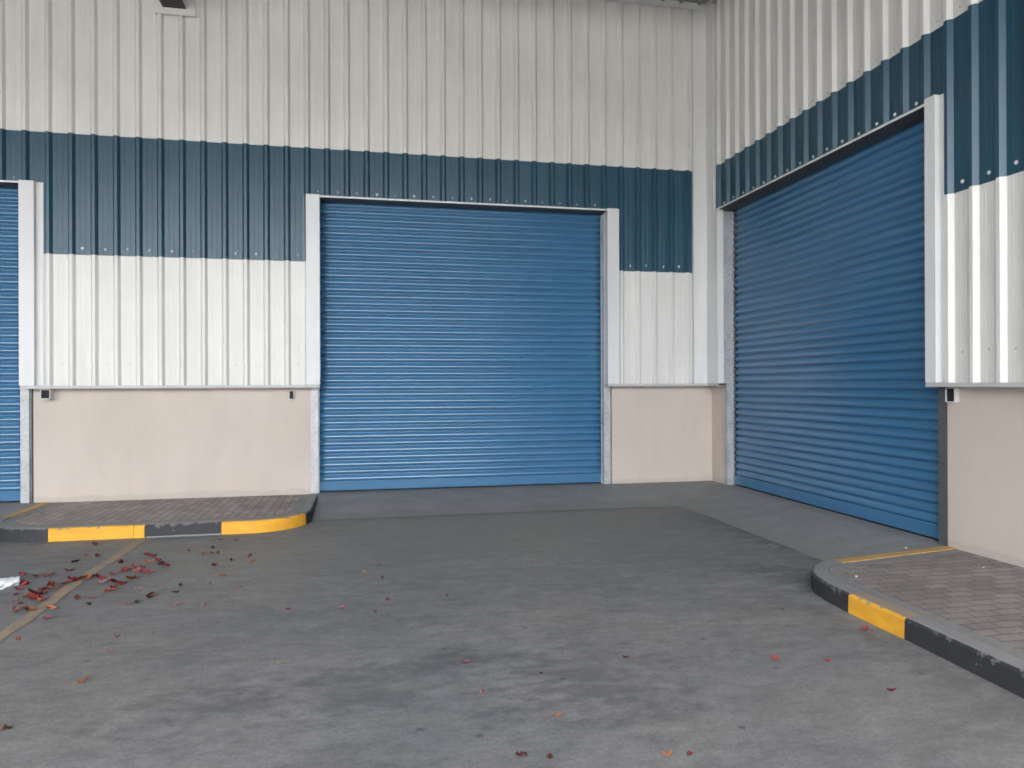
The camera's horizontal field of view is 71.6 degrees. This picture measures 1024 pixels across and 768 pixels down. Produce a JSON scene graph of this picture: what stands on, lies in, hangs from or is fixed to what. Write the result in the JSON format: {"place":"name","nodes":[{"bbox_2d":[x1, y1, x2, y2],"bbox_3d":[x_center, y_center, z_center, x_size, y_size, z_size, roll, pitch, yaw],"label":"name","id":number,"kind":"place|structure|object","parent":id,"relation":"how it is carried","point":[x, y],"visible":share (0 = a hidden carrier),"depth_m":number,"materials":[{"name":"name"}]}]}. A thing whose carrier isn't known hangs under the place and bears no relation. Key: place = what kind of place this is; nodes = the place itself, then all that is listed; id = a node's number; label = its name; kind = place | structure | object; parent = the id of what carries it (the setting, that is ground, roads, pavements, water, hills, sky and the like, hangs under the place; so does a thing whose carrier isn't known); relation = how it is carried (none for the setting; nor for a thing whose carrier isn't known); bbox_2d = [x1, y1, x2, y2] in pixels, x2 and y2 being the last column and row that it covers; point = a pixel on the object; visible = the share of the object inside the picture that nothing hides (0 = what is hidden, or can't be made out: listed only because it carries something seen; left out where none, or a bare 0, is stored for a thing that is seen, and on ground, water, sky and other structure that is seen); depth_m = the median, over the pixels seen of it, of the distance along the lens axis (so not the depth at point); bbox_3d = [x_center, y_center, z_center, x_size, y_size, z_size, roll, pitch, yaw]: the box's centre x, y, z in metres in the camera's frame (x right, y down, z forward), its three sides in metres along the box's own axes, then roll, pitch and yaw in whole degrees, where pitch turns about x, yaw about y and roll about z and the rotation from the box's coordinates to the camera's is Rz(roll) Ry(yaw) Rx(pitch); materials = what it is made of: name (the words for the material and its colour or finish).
{"place":"outdoors","nodes":[
{"label":"outdoors","id":0,"kind":"place"},
{"bbox_2d":[3,494,308,526],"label":"pavement","id":1,"kind":"structure","parent":0,"point":[137,511],"depth_m":8.54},
{"bbox_2d":[0,504,1023,767],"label":"ground","id":2,"kind":"structure","parent":0,"point":[692,618],"depth_m":4.25,"materials":[{"name":"concrete"}]},
{"bbox_2d":[0,576,19,589],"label":"crumpled paper","id":3,"kind":"object","parent":2,"relation":"on","point":[8,582],"visible":0.98,"depth_m":5.80,"materials":[{"name":"white paper"}]},
{"bbox_2d":[12,606,18,611],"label":"fallen petal","id":4,"kind":"object","parent":2,"relation":"on","point":[15,608],"visible":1,"depth_m":5.18,"materials":[{"name":"plant"}]},
{"bbox_2d":[0,501,41,516],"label":"concrete apron","id":5,"kind":"object","parent":2,"relation":"on","point":[7,508],"visible":0.58,"depth_m":8.91,"materials":[{"name":"grey concrete"}]},
{"bbox_2d":[19,579,29,584],"bbox_3d":[-4.001,1.629,5.834,0.096,0.045,0.074,-6,-1,39],"label":"fallen petal","id":6,"kind":"object","parent":2,"relation":"on","point":[23,582],"visible":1,"depth_m":5.83,"materials":[{"name":"red plant"}]},
{"bbox_2d":[27,593,35,597],"bbox_3d":[-3.692,1.629,5.468,0.094,0.040,0.054,-6,-1,29],"label":"fallen petal","id":7,"kind":"object","parent":2,"relation":"on","point":[32,595],"visible":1,"depth_m":5.48,"materials":[{"name":"red plant"}]},
{"bbox_2d":[47,605,56,608],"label":"fallen petal","id":8,"kind":"object","parent":2,"relation":"on","point":[50,607],"visible":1,"depth_m":5.22,"materials":[{"name":"orange plant"}]},
{"bbox_2d":[0,538,146,640],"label":"road marking line","id":9,"kind":"object","parent":2,"relation":"on","point":[32,615],"visible":0.96,"depth_m":5.57,"materials":[{"name":"paint"}]},
{"bbox_2d":[27,606,35,610],"bbox_3d":[-3.496,1.634,5.169,0.081,0.025,0.060,2,3,23],"label":"fallen petal","id":10,"kind":"object","parent":9,"relation":"on","point":[30,608],"visible":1,"depth_m":5.18,"materials":[{"name":"brown plant"}]},
{"bbox_2d":[77,676,87,682],"bbox_3d":[-2.364,1.628,3.909,0.055,0.035,0.036,-1,0,-25],"label":"fallen petal","id":11,"kind":"object","parent":2,"relation":"on","point":[80,681],"visible":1,"depth_m":3.91,"materials":[{"name":"orange plant"}]},
{"bbox_2d":[99,577,111,582],"bbox_3d":[-3.385,1.631,5.917,0.093,0.036,0.048,-7,0,-27],"label":"fallen petal","id":12,"kind":"object","parent":2,"relation":"on","point":[105,580],"visible":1,"depth_m":5.91,"materials":[{"name":"pink plant"}]},
{"bbox_2d":[146,592,154,597],"bbox_3d":[-2.803,1.636,5.513,0.061,0.025,0.093,-6,5,-12],"label":"fallen petal","id":13,"kind":"object","parent":2,"relation":"on","point":[150,594],"visible":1,"depth_m":5.52,"materials":[{"name":"brown plant"}]},
{"bbox_2d":[0,493,317,541],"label":"kerb","id":14,"kind":"structure","parent":2,"relation":"on","point":[301,517],"depth_m":7.71,"materials":[{"name":"yellow paint"}]},
{"bbox_2d":[0,0,1023,567],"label":"warehouse","id":15,"kind":"structure","parent":2,"relation":"on","point":[318,246],"depth_m":9.55,"materials":[{"name":"beige metal"}]},
{"bbox_2d":[515,751,526,755],"bbox_3d":[0.041,1.627,3.123,0.054,0.020,0.028,-1,-6,18],"label":"fallen petal","id":16,"kind":"object","parent":2,"relation":"on","point":[521,753],"visible":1,"depth_m":3.13,"materials":[{"name":"plant"}]},
{"bbox_2d":[312,481,943,560],"bbox_3d":[0.746,1.569,8.201,6.140,0.132,4.984,0,0,-11],"label":"concrete apron","id":17,"kind":"object","parent":2,"relation":"on","point":[819,533],"visible":0.92,"depth_m":9.22,"materials":[{"name":"grey concrete"}]},
{"bbox_2d":[662,749,671,755],"bbox_3d":[0.682,1.620,3.121,0.047,0.031,0.020,-7,-5,0],"label":"fallen petal","id":18,"kind":"object","parent":2,"relation":"on","point":[668,753],"visible":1,"depth_m":3.12,"materials":[{"name":"orange plant"}]},
{"bbox_2d":[811,546,1023,698],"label":"kerb","id":19,"kind":"structure","parent":2,"relation":"on","point":[999,668],"depth_m":4.46,"materials":[{"name":"yellow paint"}]},
{"bbox_2d":[830,549,1023,659],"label":"pavement","id":20,"kind":"structure","parent":0,"point":[963,592],"depth_m":5.20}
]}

